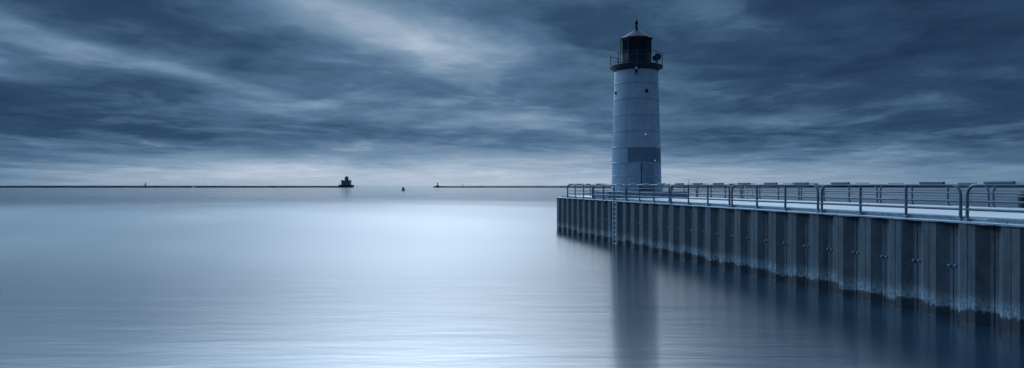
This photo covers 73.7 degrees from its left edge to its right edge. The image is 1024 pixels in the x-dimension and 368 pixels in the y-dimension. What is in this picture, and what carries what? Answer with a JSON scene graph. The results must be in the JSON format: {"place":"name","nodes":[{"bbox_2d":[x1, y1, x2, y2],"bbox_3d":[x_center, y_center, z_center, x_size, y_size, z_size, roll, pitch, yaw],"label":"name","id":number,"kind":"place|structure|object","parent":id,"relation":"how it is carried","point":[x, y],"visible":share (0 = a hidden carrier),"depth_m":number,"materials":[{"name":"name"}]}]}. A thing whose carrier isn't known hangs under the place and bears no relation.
{"place":"outdoors","nodes":[
{"label":"outdoors","id":0,"kind":"place"},
{"bbox_2d":[0,185,1023,367],"bbox_3d":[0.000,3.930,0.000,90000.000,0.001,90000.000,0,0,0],"label":"water","id":1,"kind":"structure","parent":0,"point":[392,276],"depth_m":24.72,"materials":[{"name":"blue liquid"}]},
{"bbox_2d":[0,186,337,186],"bbox_3d":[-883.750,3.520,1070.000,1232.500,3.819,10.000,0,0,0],"label":"breakwater","id":2,"kind":"object","parent":1,"relation":"in","point":[168,186],"visible":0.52,"depth_m":1066.22,"materials":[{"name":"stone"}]},
{"bbox_2d":[338,176,353,186],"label":"lighthouse","id":3,"kind":"object","parent":1,"relation":"in","point":[346,182],"visible":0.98,"depth_m":1064.50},
{"bbox_2d":[434,186,968,186],"bbox_3d":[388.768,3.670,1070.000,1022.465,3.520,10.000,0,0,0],"label":"breakwater","id":4,"kind":"object","parent":1,"relation":"in","point":[689,186],"visible":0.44,"depth_m":1066.34,"materials":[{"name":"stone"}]},
{"bbox_2d":[556,196,1023,334],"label":"pier","id":5,"kind":"structure","parent":1,"relation":"in","point":[938,262],"depth_m":24.46,"materials":[{"name":"metal"}]},
{"bbox_2d":[566,184,592,198],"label":"railing","id":6,"kind":"object","parent":5,"relation":"on","point":[575,193],"visible":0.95,"depth_m":53.38,"materials":[{"name":"metal"}]},
{"bbox_2d":[568,184,610,195],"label":"railing","id":7,"kind":"object","parent":5,"relation":"on","point":[594,190],"visible":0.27,"depth_m":57.62,"materials":[{"name":"metal"}]},
{"bbox_2d":[592,183,625,200],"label":"railing","id":8,"kind":"object","parent":5,"relation":"on","point":[613,188],"visible":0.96,"depth_m":47.29,"materials":[{"name":"metal"}]},
{"bbox_2d":[613,185,621,243],"bbox_3d":[7.143,2.035,45.583,0.664,4.090,0.650,0,0,-13],"label":"ladder","id":9,"kind":"object","parent":5,"relation":"attached to","point":[616,212],"visible":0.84,"depth_m":45.21,"materials":[{"name":"metal"}]},
{"bbox_2d":[626,183,669,203],"bbox_3d":[8.145,0.475,41.473,0.130,1.157,6.340,0,0,-13],"label":"railing","id":10,"kind":"object","parent":5,"relation":"on","point":[647,184],"visible":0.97,"depth_m":41.06,"materials":[{"name":"metal"}]},
{"bbox_2d":[661,184,696,196],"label":"railing","id":11,"kind":"object","parent":5,"relation":"on","point":[677,190],"visible":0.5,"depth_m":56.29,"materials":[{"name":"metal"}]},
{"bbox_2d":[669,183,730,206],"bbox_3d":[9.582,0.475,35.339,0.130,1.157,6.340,0,0,-13],"label":"railing","id":12,"kind":"object","parent":5,"relation":"on","point":[701,184],"visible":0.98,"depth_m":34.83,"materials":[{"name":"metal"}]},
{"bbox_2d":[697,183,741,197],"bbox_3d":[15.025,0.408,49.792,0.130,1.022,6.140,0,0,-13],"label":"railing","id":13,"kind":"object","parent":5,"relation":"on","point":[725,191],"visible":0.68,"depth_m":48.77,"materials":[{"name":"metal"}]},
{"bbox_2d":[739,186,752,198],"bbox_3d":[15.898,2.035,46.351,0.664,4.090,0.650,0,0,-13],"label":"ladder","id":14,"kind":"object","parent":5,"relation":"attached to","point":[744,192],"visible":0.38,"depth_m":46.13,"materials":[{"name":"metal"}]},
{"bbox_2d":[741,183,799,199],"bbox_3d":[16.449,0.408,43.717,0.130,1.022,6.140,0,0,-13],"label":"railing","id":15,"kind":"object","parent":5,"relation":"on","point":[778,192],"visible":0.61,"depth_m":43.16,"materials":[{"name":"metal"}]},
{"bbox_2d":[730,182,819,211],"bbox_3d":[11.020,0.475,29.205,0.130,1.157,6.340,0,0,-13],"label":"railing","id":16,"kind":"object","parent":5,"relation":"on","point":[777,184],"visible":0.99,"depth_m":28.57,"materials":[{"name":"metal"}]},
{"bbox_2d":[800,183,878,202],"bbox_3d":[17.873,0.408,37.642,0.130,1.022,6.140,0,0,-13],"label":"railing","id":17,"kind":"object","parent":5,"relation":"on","point":[849,193],"visible":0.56,"depth_m":36.94,"materials":[{"name":"metal"}]},
{"bbox_2d":[818,182,963,220],"bbox_3d":[12.457,0.475,23.071,0.130,1.157,6.340,0,0,-13],"label":"railing","id":18,"kind":"object","parent":5,"relation":"on","point":[906,199],"visible":1,"depth_m":22.27,"materials":[{"name":"metal"}]},
{"bbox_2d":[878,183,990,206],"bbox_3d":[19.297,0.408,31.566,0.130,1.022,6.140,0,0,-13],"label":"railing","id":19,"kind":"object","parent":5,"relation":"on","point":[964,184],"visible":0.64,"depth_m":30.56,"materials":[{"name":"metal"}]},
{"bbox_2d":[961,181,1023,220],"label":"railing","id":20,"kind":"object","parent":5,"relation":"on","point":[967,209],"visible":0.98,"depth_m":19.04,"materials":[{"name":"metal"}]},
{"bbox_2d":[991,182,1023,206],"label":"railing","id":21,"kind":"object","parent":5,"relation":"on","point":[993,197],"visible":0.54,"depth_m":28.17,"materials":[{"name":"metal"}]},
{"bbox_2d":[1016,189,1023,207],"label":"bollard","id":22,"kind":"object","parent":5,"relation":"on","point":[1019,199],"visible":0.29,"depth_m":28.34,"materials":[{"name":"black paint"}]},
{"bbox_2d":[0,0,1023,184],"label":"sky","id":23,"kind":"structure","parent":0,"point":[93,92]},
{"bbox_2d":[594,191,687,197],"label":"plinth","id":24,"kind":"structure","parent":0,"point":[648,194],"depth_m":49.26,"materials":[{"name":"concrete"}]},
{"bbox_2d":[610,16,662,190],"bbox_3d":[9.703,-6.393,53.300,4.090,13.755,4.090,0,0,10],"label":"lighthouse","id":25,"kind":"object","parent":24,"relation":"on","point":[636,150],"visible":0.98,"depth_m":51.81,"materials":[{"name":"paint"}]},
{"bbox_2d":[641,163,653,189],"bbox_3d":[10.238,-0.610,51.468,1.084,2.050,0.169,0,0,-16],"label":"door","id":26,"kind":"structure","parent":25,"relation":"in","point":[647,170],"depth_m":51.44,"materials":[{"name":"paint"}]}
]}

